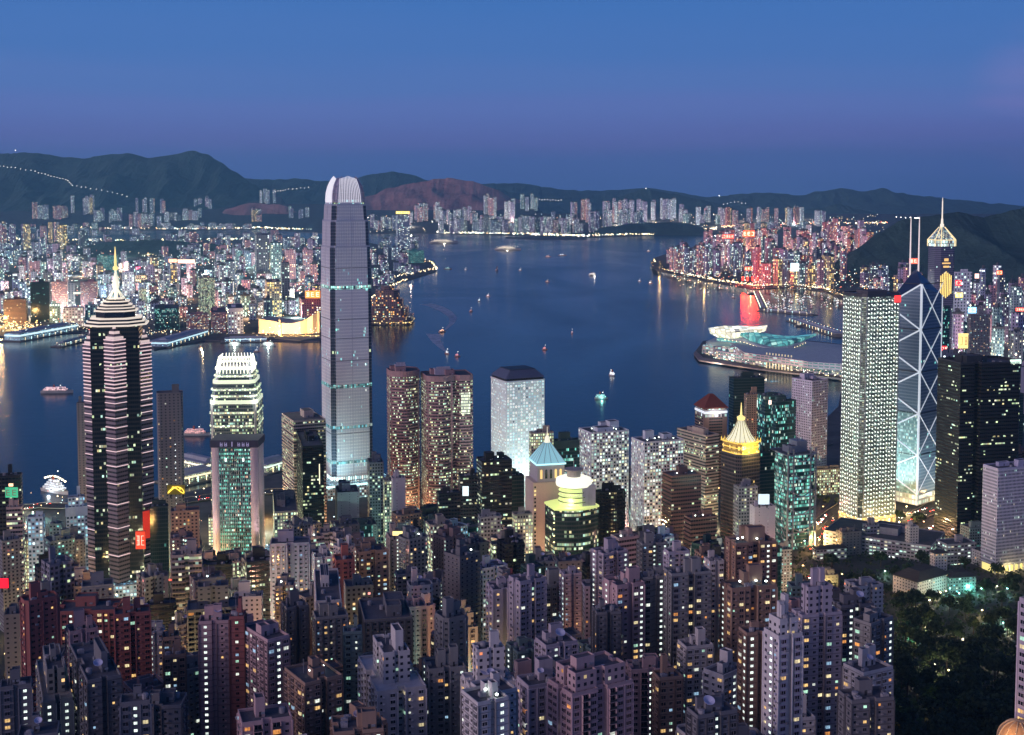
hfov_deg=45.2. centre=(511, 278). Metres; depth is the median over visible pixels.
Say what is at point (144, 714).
window
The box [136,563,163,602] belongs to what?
apartment tower
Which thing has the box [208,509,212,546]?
office block
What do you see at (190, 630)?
window
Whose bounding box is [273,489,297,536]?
office block
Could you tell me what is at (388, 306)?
apartment block
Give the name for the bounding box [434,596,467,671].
apartment tower
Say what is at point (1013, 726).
domed pavilion
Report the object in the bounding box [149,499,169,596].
office tower
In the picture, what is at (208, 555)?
office tower
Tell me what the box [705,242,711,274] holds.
distant tower
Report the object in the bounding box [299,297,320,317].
office block
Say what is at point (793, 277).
distant tower
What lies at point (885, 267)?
distant tower
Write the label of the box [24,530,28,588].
office tower
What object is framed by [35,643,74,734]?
apartment tower
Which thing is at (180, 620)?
apartment tower
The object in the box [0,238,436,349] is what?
ground
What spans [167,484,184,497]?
billboard
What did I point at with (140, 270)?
distant tower
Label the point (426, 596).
apartment tower
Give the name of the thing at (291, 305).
distant tower
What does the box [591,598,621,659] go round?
apartment tower
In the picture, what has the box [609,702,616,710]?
window
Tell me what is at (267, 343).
ferry
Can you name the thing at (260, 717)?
apartment tower
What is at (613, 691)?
window
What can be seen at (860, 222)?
distant tower
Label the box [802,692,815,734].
apartment tower
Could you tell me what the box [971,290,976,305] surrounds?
distant tower
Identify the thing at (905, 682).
tree
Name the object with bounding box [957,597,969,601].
tree
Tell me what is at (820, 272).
distant tower
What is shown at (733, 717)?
window
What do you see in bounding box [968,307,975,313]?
billboard
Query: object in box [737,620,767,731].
apartment tower
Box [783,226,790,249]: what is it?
distant tower
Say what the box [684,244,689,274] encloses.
distant tower
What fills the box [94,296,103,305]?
distant tower
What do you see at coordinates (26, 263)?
distant tower
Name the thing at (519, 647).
apartment tower
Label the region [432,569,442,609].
apartment tower
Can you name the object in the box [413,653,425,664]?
window
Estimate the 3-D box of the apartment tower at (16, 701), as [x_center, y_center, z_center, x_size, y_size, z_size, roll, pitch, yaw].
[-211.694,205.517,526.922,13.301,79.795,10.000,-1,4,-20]
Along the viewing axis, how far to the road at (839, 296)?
4523.53 m
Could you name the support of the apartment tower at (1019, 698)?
on the hillside
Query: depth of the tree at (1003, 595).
1095.15 m
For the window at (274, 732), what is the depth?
491.50 m
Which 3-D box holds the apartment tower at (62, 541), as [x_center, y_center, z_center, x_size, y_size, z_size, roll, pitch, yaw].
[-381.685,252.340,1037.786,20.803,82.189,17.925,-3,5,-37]
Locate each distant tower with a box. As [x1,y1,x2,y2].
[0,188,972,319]
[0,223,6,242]
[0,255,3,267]
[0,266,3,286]
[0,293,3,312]
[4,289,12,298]
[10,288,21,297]
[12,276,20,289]
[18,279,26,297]
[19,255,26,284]
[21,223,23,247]
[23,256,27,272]
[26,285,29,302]
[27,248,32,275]
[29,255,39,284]
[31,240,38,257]
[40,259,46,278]
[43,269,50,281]
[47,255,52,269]
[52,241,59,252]
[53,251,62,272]
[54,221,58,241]
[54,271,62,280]
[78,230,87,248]
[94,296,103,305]
[96,262,102,278]
[99,283,105,297]
[103,272,109,284]
[107,281,112,297]
[132,290,138,305]
[135,273,146,282]
[136,267,144,274]
[138,259,147,266]
[138,280,145,292]
[146,301,150,318]
[148,292,154,302]
[149,280,157,294]
[150,256,157,266]
[151,299,158,320]
[165,254,172,277]
[166,297,173,303]
[170,262,176,282]
[185,231,190,241]
[186,263,194,280]
[203,242,209,257]
[216,252,224,262]
[218,263,228,280]
[220,243,228,256]
[221,278,233,295]
[224,279,231,307]
[237,269,242,285]
[237,286,247,302]
[240,292,249,315]
[241,276,249,288]
[253,286,261,295]
[256,275,266,288]
[262,286,264,299]
[262,296,272,317]
[288,297,295,313]
[294,294,301,312]
[296,256,302,269]
[298,263,304,281]
[310,261,317,282]
[315,248,320,260]
[674,247,681,272]
[682,242,687,272]
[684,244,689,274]
[689,248,692,274]
[696,243,701,275]
[701,243,705,273]
[704,229,708,244]
[704,244,709,275]
[705,228,712,238]
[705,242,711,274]
[713,248,719,275]
[715,244,721,274]
[716,229,722,245]
[724,230,729,246]
[729,242,736,271]
[730,228,734,243]
[733,246,737,275]
[734,231,738,241]
[735,227,741,237]
[736,237,742,242]
[736,242,741,272]
[745,250,750,276]
[746,237,749,250]
[752,245,760,285]
[757,229,761,244]
[761,226,766,235]
[761,235,766,261]
[761,260,771,285]
[765,236,773,261]
[768,237,776,284]
[772,246,780,283]
[773,257,781,286]
[779,247,787,286]
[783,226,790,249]
[784,229,789,250]
[787,262,789,284]
[788,249,793,262]
[790,261,796,288]
[791,238,795,250]
[794,249,799,262]
[796,234,802,252]
[797,261,805,288]
[800,228,806,236]
[800,253,805,260]
[803,239,808,252]
[803,261,807,285]
[806,222,811,234]
[807,263,815,287]
[808,238,811,254]
[809,254,812,264]
[812,231,819,253]
[813,247,821,285]
[816,257,824,288]
[818,237,823,248]
[821,230,826,242]
[822,221,826,230]
[822,241,827,248]
[822,247,830,254]
[824,253,834,288]
[824,268,826,288]
[827,220,832,241]
[828,241,833,254]
[831,217,837,242]
[834,244,842,274]
[839,230,843,242]
[840,246,846,280]
[841,225,847,237]
[847,236,852,252]
[850,226,854,233]
[854,229,856,248]
[857,219,863,247]
[858,227,861,246]
[860,227,865,245]
[860,265,869,279]
[860,270,868,287]
[862,234,866,244]
[866,231,873,240]
[869,262,878,284]
[880,275,888,290]
[881,263,888,276]
[893,273,897,291]
[897,260,904,290]
[898,260,908,266]
[898,278,902,289]
[903,264,908,283]
[952,303,963,352]
[964,318,967,352]
[968,303,978,313]
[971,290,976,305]
[973,278,978,304]
[976,302,986,312]
[977,296,985,304]
[979,265,985,298]
[985,289,991,313]
[989,282,995,310]
[990,311,991,341]
[991,302,1001,355]
[992,322,1004,356]
[993,262,1000,284]
[996,268,1004,302]
[998,293,1008,342]
[1008,284,1014,329]
[1008,327,1023,360]
[1010,283,1021,330]
[1011,309,1022,330]
[1018,273,1023,292]
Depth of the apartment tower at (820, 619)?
562.14 m
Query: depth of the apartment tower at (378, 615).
662.64 m
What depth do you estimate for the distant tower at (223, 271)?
5221.94 m
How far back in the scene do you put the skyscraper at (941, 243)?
2671.31 m
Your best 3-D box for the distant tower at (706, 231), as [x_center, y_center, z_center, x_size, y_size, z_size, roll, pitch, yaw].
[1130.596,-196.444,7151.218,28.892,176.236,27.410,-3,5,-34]
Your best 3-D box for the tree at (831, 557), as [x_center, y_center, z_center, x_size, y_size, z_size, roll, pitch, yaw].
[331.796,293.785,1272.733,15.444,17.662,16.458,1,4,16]
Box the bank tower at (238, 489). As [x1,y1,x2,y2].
[210,434,269,554]
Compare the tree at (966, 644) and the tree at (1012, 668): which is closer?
the tree at (1012, 668)
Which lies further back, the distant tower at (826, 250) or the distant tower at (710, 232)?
the distant tower at (710, 232)
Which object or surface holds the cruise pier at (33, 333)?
in the water
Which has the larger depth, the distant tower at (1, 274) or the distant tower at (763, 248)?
the distant tower at (763, 248)
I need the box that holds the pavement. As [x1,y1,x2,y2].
[505,236,586,239]
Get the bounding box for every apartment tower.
[0,530,22,631]
[0,666,33,734]
[4,603,21,678]
[17,589,28,605]
[18,711,60,734]
[19,581,60,711]
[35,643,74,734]
[40,580,50,590]
[44,528,74,562]
[60,592,122,659]
[61,645,64,658]
[64,608,98,681]
[68,556,79,568]
[69,525,85,568]
[69,637,122,734]
[73,570,90,599]
[81,571,113,598]
[113,596,152,680]
[118,684,152,734]
[123,674,162,693]
[130,597,147,605]
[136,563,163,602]
[147,563,168,597]
[150,687,188,734]
[151,620,164,678]
[157,563,166,571]
[162,621,179,679]
[163,636,186,691]
[170,527,192,596]
[174,607,186,652]
[186,576,237,652]
[186,651,199,734]
[189,565,225,599]
[198,603,229,734]
[228,596,246,734]
[234,580,262,620]
[235,692,293,734]
[245,619,290,707]
[247,613,253,622]
[269,529,310,619]
[274,573,295,628]
[280,589,309,664]
[282,516,310,536]
[283,655,343,734]
[299,580,313,628]
[301,517,320,531]
[310,542,318,548]
[310,625,311,655]
[311,543,331,580]
[311,653,342,673]
[312,602,348,663]
[313,563,341,609]
[330,696,384,734]
[332,543,354,606]
[333,514,359,533]
[333,534,354,553]
[342,614,362,713]
[344,573,373,624]
[349,700,387,734]
[352,517,376,543]
[352,532,361,545]
[354,536,388,597]
[357,622,426,734]
[358,591,412,663]
[361,651,372,655]
[386,522,398,590]
[391,505,422,530]
[394,565,420,598]
[396,520,410,530]
[397,525,428,577]
[406,567,433,601]
[406,595,427,664]
[413,518,421,530]
[413,656,428,677]
[418,591,434,656]
[422,571,440,609]
[422,643,466,734]
[430,631,433,656]
[431,523,463,569]
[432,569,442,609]
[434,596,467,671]
[441,571,443,608]
[443,538,480,641]
[459,629,515,707]
[460,598,477,671]
[460,678,509,734]
[465,532,488,560]
[469,670,517,734]
[485,576,507,645]
[490,566,509,580]
[505,635,533,672]
[508,563,547,641]
[510,657,531,679]
[516,655,555,734]
[534,545,554,569]
[534,620,578,671]
[546,567,581,632]
[547,650,633,734]
[551,616,582,639]
[552,656,563,673]
[555,552,581,571]
[559,565,581,631]
[571,550,589,558]
[578,637,590,652]
[582,579,589,638]
[590,536,628,636]
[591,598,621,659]
[602,565,644,661]
[625,653,669,734]
[635,524,656,538]
[636,531,667,572]
[640,565,662,657]
[651,653,683,734]
[662,556,711,667]
[663,540,689,569]
[667,526,678,539]
[675,723,684,734]
[676,626,713,722]
[685,691,738,734]
[694,543,711,563]
[702,647,736,707]
[704,550,723,662]
[714,647,715,663]
[719,562,777,662]
[724,524,777,583]
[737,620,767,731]
[738,720,762,734]
[761,592,803,734]
[786,573,809,598]
[788,597,800,611]
[790,565,842,734]
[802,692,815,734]
[833,585,841,598]
[833,587,873,665]
[836,676,894,734]
[842,643,893,695]
[843,575,883,612]
[852,605,893,665]
[1015,596,1023,719]
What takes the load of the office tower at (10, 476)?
on the hillside
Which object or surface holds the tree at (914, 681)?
on the hillside
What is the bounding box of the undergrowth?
[791,545,1023,734]
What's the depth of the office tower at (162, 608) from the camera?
820.71 m
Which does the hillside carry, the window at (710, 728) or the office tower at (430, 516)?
the office tower at (430, 516)
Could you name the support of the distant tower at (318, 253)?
on the ground at (250, 327)
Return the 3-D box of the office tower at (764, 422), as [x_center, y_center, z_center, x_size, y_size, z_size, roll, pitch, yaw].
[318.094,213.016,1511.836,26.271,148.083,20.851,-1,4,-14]
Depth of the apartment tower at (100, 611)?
658.17 m
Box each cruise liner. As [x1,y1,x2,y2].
[429,239,457,242]
[495,246,520,249]
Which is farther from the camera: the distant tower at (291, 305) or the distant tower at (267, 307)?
the distant tower at (291, 305)
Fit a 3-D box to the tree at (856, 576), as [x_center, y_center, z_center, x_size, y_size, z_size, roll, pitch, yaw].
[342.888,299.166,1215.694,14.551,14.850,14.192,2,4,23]
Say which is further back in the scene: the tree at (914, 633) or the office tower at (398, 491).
the office tower at (398, 491)
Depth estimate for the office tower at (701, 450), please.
1446.73 m
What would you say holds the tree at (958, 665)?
on the hillside
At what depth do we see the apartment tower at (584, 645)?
659.97 m
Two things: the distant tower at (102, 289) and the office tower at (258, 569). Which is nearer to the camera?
the office tower at (258, 569)
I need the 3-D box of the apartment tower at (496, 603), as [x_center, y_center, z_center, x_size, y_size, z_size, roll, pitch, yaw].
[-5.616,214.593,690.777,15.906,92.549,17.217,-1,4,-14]
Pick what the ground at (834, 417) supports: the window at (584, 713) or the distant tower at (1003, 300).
the distant tower at (1003, 300)
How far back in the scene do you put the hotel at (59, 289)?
3914.72 m
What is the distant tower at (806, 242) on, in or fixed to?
on the ground at (834, 417)
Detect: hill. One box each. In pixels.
[0,151,263,212]
[63,240,230,256]
[82,204,159,212]
[223,203,295,214]
[245,171,547,212]
[365,178,524,209]
[482,183,719,213]
[590,222,715,234]
[598,189,744,213]
[705,188,1023,213]
[804,204,879,213]
[834,208,1023,290]
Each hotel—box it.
[51,279,67,314]
[80,279,97,311]
[186,312,208,331]
[211,306,225,332]
[227,303,242,333]
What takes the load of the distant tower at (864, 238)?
on the ground at (834, 417)
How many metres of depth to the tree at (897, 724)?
689.88 m
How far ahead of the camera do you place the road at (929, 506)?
1492.87 m
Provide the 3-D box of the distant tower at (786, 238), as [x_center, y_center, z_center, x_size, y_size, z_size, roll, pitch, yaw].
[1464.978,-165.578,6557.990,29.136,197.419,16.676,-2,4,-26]
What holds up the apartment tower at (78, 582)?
on the hillside
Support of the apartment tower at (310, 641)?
on the hillside
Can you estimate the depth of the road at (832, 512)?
1452.07 m
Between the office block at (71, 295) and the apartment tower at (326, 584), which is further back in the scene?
the office block at (71, 295)
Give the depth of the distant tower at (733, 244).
6047.90 m
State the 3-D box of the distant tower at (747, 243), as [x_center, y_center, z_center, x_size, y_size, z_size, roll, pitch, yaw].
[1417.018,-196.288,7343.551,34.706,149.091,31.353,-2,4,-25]
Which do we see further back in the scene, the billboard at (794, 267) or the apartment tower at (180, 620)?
the billboard at (794, 267)
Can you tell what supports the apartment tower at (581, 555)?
on the hillside
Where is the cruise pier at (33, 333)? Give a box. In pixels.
[0,322,77,341]
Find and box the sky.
[0,0,1023,205]
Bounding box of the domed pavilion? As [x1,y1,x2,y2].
[996,718,1023,734]
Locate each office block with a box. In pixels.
[3,297,27,323]
[30,279,50,321]
[49,301,60,322]
[63,266,67,280]
[63,305,84,324]
[68,280,74,306]
[85,302,97,321]
[122,270,133,301]
[139,287,146,303]
[141,265,154,284]
[154,304,179,329]
[198,275,214,319]
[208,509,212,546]
[226,258,234,280]
[255,232,268,277]
[265,279,281,316]
[270,241,281,280]
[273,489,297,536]
[281,261,289,303]
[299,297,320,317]
[396,214,409,249]
[407,249,423,262]
[778,540,791,591]
[811,544,847,560]
[814,465,839,494]
[823,517,944,561]
[824,566,837,586]
[836,526,861,555]
[863,517,878,534]
[905,521,918,542]
[936,534,975,564]
[960,521,980,545]
[971,546,981,567]
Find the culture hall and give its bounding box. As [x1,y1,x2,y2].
[259,312,320,340]
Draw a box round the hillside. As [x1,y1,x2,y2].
[0,587,1023,734]
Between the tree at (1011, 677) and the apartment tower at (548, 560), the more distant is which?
the apartment tower at (548, 560)
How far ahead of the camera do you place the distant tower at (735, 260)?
5734.35 m
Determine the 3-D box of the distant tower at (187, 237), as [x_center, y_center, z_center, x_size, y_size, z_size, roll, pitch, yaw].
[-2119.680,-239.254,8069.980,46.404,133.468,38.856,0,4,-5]
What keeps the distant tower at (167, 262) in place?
on the ground at (250, 327)
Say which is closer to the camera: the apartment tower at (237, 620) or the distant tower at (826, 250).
the apartment tower at (237, 620)
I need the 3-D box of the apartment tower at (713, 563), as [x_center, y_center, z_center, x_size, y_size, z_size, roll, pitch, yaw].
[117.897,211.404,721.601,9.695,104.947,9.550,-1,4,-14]
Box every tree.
[816,562,835,571]
[822,496,829,502]
[825,553,838,567]
[842,572,855,578]
[851,574,863,578]
[861,571,871,576]
[867,572,878,580]
[873,551,888,566]
[883,582,892,596]
[889,565,901,573]
[890,595,907,611]
[893,590,904,598]
[893,649,912,659]
[893,653,921,680]
[894,621,902,635]
[894,637,908,650]
[894,641,913,655]
[894,663,907,689]
[894,694,910,712]
[895,509,905,520]
[895,622,915,640]
[895,718,902,732]
[897,607,903,621]
[899,605,923,618]
[900,612,925,628]
[900,669,914,697]
[901,664,922,689]
[904,562,913,568]
[904,588,925,607]
[905,597,918,605]
[908,626,923,643]
[908,675,925,690]
[909,674,922,701]
[910,511,926,525]
[911,629,935,645]
[913,643,939,666]
[914,682,936,697]
[915,549,929,563]
[918,606,935,620]
[918,666,935,682]
[919,606,936,622]
[920,613,927,629]
[921,653,930,666]
[922,598,929,621]
[923,588,940,604]
[923,704,949,734]
[924,619,945,634]
[925,660,940,680]
[925,712,953,734]
[928,615,941,623]
[929,637,943,648]
[933,637,958,670]
[933,675,963,704]
[935,675,951,681]
[939,594,957,614]
[944,619,965,637]
[946,667,961,681]
[947,652,955,666]
[948,633,957,643]
[950,662,970,672]
[955,600,973,617]
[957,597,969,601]
[957,639,984,656]
[958,556,971,569]
[963,633,974,641]
[965,594,972,600]
[966,616,981,633]
[974,624,989,635]
[979,578,995,595]
[979,622,1005,639]
[980,649,998,670]
[980,652,1009,680]
[981,612,997,623]
[983,717,1004,734]
[985,651,1010,674]
[989,686,1014,705]
[990,561,1004,579]
[990,606,1014,624]
[990,703,1014,718]
[993,674,1005,686]
[996,591,1006,608]
[997,578,1006,586]
[998,643,1016,655]
[1002,680,1014,688]
[1002,715,1013,721]
[1003,572,1023,583]
[1004,616,1016,629]
[1004,658,1015,675]
[1005,687,1014,697]
[1006,581,1019,596]
[1006,653,1015,664]
[1006,672,1015,683]
[1013,593,1022,600]
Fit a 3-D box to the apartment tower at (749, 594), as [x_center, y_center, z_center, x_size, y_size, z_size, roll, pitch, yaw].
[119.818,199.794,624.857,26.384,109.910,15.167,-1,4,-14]
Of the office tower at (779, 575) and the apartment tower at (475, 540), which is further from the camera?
the apartment tower at (475, 540)
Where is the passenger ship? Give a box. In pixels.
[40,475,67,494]
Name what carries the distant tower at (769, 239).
on the ground at (834, 417)
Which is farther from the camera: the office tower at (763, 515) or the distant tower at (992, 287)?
the distant tower at (992, 287)
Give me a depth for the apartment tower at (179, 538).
957.52 m
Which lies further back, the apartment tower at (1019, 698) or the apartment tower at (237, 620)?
the apartment tower at (237, 620)
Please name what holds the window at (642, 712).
in the apartment tower at (638, 672)
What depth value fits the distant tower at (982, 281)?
3592.99 m
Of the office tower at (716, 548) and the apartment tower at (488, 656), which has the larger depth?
the office tower at (716, 548)
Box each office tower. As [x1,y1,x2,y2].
[0,464,22,535]
[6,498,25,593]
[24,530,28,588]
[27,511,45,581]
[34,551,48,580]
[40,546,74,603]
[49,516,62,535]
[65,486,87,569]
[74,567,90,579]
[76,396,86,502]
[147,592,176,630]
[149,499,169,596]
[156,384,184,567]
[171,501,199,547]
[171,538,202,611]
[202,550,216,560]
[203,558,207,566]
[206,552,232,585]
[228,576,250,596]
[229,547,244,577]
[242,545,260,575]
[246,547,270,619]
[282,408,326,522]
[296,429,324,526]
[304,525,324,546]
[320,523,340,547]
[330,520,338,526]
[330,526,353,556]
[335,479,358,519]
[357,518,372,536]
[367,451,383,543]
[383,473,390,546]
[387,362,419,508]
[391,469,405,521]
[420,366,472,506]
[421,503,436,531]
[423,514,434,532]
[425,513,451,570]
[433,595,439,611]
[437,486,460,521]
[449,518,467,537]
[458,468,476,523]
[461,518,477,536]
[476,451,511,526]
[478,509,501,554]
[480,555,507,640]
[490,530,503,559]
[491,365,544,506]
[491,526,522,540]
[496,528,525,573]
[512,468,523,510]
[512,506,531,553]
[520,553,544,575]
[525,430,565,552]
[529,425,553,474]
[544,466,598,555]
[544,551,554,557]
[554,431,579,473]
[578,419,628,526]
[582,552,589,579]
[596,482,624,546]
[611,527,638,565]
[630,429,683,530]
[632,526,642,532]
[654,525,673,546]
[661,465,701,546]
[677,425,718,522]
[683,508,716,549]
[692,533,717,555]
[694,393,727,491]
[703,544,723,564]
[717,536,723,548]
[720,403,760,542]
[728,371,764,434]
[733,478,757,535]
[744,387,757,438]
[750,500,775,538]
[757,392,784,449]
[759,443,774,503]
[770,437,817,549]
[771,396,795,447]
[777,557,780,599]
[778,545,782,599]
[792,373,827,466]
[838,289,900,521]
[934,353,1020,537]
[942,305,949,352]
[942,349,955,356]
[952,269,971,345]
[967,310,990,355]
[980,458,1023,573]
[1018,444,1023,458]
[1019,392,1023,445]
[1020,361,1023,413]
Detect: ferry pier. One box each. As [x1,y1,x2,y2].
[150,329,208,347]
[154,465,210,486]
[184,453,210,467]
[220,336,270,342]
[264,455,282,475]
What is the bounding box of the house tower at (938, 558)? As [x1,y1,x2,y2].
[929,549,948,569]
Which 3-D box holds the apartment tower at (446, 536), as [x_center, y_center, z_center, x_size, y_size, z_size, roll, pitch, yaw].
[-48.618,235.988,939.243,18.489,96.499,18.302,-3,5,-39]
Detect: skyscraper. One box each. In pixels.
[82,249,153,600]
[210,353,263,508]
[321,176,385,500]
[888,217,943,505]
[927,198,955,347]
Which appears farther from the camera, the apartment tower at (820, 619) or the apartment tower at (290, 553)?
the apartment tower at (290, 553)
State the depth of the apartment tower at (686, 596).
616.00 m
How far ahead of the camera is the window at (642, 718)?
584.53 m
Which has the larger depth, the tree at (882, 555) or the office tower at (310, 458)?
the office tower at (310, 458)
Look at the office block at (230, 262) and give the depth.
5421.22 m
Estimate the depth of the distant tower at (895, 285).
4717.31 m
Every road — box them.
[24,488,282,509]
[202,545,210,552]
[651,262,840,299]
[796,503,838,549]
[799,565,839,586]
[817,289,842,301]
[896,501,933,523]
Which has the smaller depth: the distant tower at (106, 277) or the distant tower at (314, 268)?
the distant tower at (106, 277)
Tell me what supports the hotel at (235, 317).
on the ground at (250, 327)
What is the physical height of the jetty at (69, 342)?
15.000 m
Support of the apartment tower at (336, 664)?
on the hillside
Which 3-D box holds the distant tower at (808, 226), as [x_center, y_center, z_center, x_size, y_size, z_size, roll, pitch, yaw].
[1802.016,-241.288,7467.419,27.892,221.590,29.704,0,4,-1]
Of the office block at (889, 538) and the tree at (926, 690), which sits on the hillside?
the tree at (926, 690)
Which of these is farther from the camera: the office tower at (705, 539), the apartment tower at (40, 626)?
the office tower at (705, 539)
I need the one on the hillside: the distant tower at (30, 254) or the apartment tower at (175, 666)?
the apartment tower at (175, 666)
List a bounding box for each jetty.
[50,335,86,347]
[786,318,841,336]
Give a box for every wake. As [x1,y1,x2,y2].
[425,304,456,329]
[427,334,445,350]
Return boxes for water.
[0,229,842,503]
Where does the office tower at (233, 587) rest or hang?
on the hillside
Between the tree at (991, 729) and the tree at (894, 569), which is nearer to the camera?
the tree at (991, 729)
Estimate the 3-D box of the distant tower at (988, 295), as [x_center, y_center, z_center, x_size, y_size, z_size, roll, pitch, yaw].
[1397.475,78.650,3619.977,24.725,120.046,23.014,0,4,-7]
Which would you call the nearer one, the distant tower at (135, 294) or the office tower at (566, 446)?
the office tower at (566, 446)
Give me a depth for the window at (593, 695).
487.32 m
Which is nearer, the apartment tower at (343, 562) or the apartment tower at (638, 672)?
the apartment tower at (638, 672)
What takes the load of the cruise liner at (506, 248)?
on the water
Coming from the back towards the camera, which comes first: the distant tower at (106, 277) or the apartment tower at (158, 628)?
the distant tower at (106, 277)
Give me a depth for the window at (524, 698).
515.28 m
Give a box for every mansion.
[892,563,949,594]
[946,569,976,592]
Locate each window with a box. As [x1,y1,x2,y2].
[122,706,127,711]
[122,714,128,719]
[122,721,128,726]
[123,729,128,733]
[142,704,147,709]
[142,712,148,716]
[142,719,148,724]
[143,726,148,731]
[188,628,193,632]
[188,632,194,637]
[189,638,194,642]
[189,643,194,647]
[191,724,199,734]
[246,695,253,707]
[254,725,262,732]
[272,721,280,729]
[272,729,280,734]
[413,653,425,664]
[482,705,487,711]
[482,713,487,718]
[482,721,487,726]
[482,729,487,734]
[522,686,527,695]
[522,694,526,702]
[522,701,526,709]
[522,707,526,716]
[522,714,526,723]
[522,721,526,730]
[581,694,590,702]
[581,701,589,709]
[581,709,589,717]
[581,716,589,724]
[581,723,589,731]
[581,731,589,734]
[591,692,596,697]
[591,707,596,712]
[591,714,596,719]
[609,687,616,695]
[609,695,616,702]
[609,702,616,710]
[609,709,616,717]
[609,717,616,724]
[609,724,616,732]
[626,691,631,696]
[640,697,647,702]
[640,703,647,709]
[640,709,647,715]
[640,715,647,721]
[640,721,647,727]
[640,728,647,733]
[641,673,647,678]
[641,679,647,684]
[641,685,647,690]
[641,691,647,696]
[707,718,713,723]
[707,726,713,731]
[730,714,736,719]
[780,704,785,709]
[780,712,785,716]
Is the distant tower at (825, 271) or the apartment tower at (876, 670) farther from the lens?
the distant tower at (825, 271)
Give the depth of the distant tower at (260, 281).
4478.26 m
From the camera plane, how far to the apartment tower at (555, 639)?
579.44 m
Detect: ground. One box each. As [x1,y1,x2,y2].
[0,196,323,228]
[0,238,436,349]
[24,233,1023,586]
[74,229,659,237]
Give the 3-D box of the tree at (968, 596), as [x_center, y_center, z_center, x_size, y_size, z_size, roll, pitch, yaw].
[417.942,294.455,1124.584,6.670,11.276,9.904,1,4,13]
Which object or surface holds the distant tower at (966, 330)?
on the ground at (834, 417)
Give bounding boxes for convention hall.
[694,325,841,379]
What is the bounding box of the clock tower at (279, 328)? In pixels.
[278,318,281,335]
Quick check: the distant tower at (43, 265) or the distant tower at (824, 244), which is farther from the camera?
the distant tower at (824, 244)
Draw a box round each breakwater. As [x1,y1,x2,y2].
[753,291,767,308]
[757,309,817,315]
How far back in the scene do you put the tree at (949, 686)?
747.44 m
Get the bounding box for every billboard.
[0,577,9,592]
[5,486,17,500]
[136,530,145,551]
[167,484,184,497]
[178,259,194,263]
[305,291,319,298]
[319,463,320,486]
[393,530,402,539]
[396,211,409,213]
[463,486,468,498]
[723,234,733,238]
[743,231,754,237]
[758,493,769,507]
[790,263,798,271]
[911,258,917,263]
[955,280,961,286]
[955,293,962,298]
[958,333,967,349]
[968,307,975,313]
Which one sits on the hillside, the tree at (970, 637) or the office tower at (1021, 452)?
the tree at (970, 637)
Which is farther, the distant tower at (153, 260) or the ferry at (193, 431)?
the distant tower at (153, 260)
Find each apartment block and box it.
[97,253,118,278]
[285,248,295,278]
[302,248,312,275]
[371,285,414,323]
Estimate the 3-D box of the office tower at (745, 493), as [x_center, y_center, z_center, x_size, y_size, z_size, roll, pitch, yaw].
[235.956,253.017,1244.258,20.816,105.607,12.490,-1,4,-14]
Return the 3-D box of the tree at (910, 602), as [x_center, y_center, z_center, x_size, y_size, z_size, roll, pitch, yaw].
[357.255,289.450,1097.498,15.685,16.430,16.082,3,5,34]
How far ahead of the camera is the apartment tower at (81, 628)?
619.53 m
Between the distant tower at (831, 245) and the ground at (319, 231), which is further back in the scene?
the ground at (319, 231)
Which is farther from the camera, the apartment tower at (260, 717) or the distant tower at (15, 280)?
the distant tower at (15, 280)
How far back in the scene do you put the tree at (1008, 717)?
674.09 m
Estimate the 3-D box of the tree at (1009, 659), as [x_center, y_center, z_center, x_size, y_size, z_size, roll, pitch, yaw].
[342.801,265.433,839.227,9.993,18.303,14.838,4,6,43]
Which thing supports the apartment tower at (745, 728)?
on the hillside
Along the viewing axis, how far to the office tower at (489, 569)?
837.80 m
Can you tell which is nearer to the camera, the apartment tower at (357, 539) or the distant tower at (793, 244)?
the apartment tower at (357, 539)
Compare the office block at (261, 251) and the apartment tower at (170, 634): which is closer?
the apartment tower at (170, 634)
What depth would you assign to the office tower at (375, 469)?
1362.26 m
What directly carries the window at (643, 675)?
in the apartment tower at (638, 672)
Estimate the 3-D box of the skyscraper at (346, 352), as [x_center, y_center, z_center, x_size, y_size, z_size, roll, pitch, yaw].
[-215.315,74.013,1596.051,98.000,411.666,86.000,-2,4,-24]
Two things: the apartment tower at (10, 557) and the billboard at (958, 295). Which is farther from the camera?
the billboard at (958, 295)
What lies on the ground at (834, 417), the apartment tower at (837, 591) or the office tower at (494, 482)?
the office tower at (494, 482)
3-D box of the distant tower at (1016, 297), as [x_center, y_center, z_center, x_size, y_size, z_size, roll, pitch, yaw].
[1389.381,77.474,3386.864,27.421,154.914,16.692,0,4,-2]
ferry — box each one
[40,385,72,392]
[184,424,209,435]
[228,340,242,345]
[262,340,275,345]
[595,390,607,398]

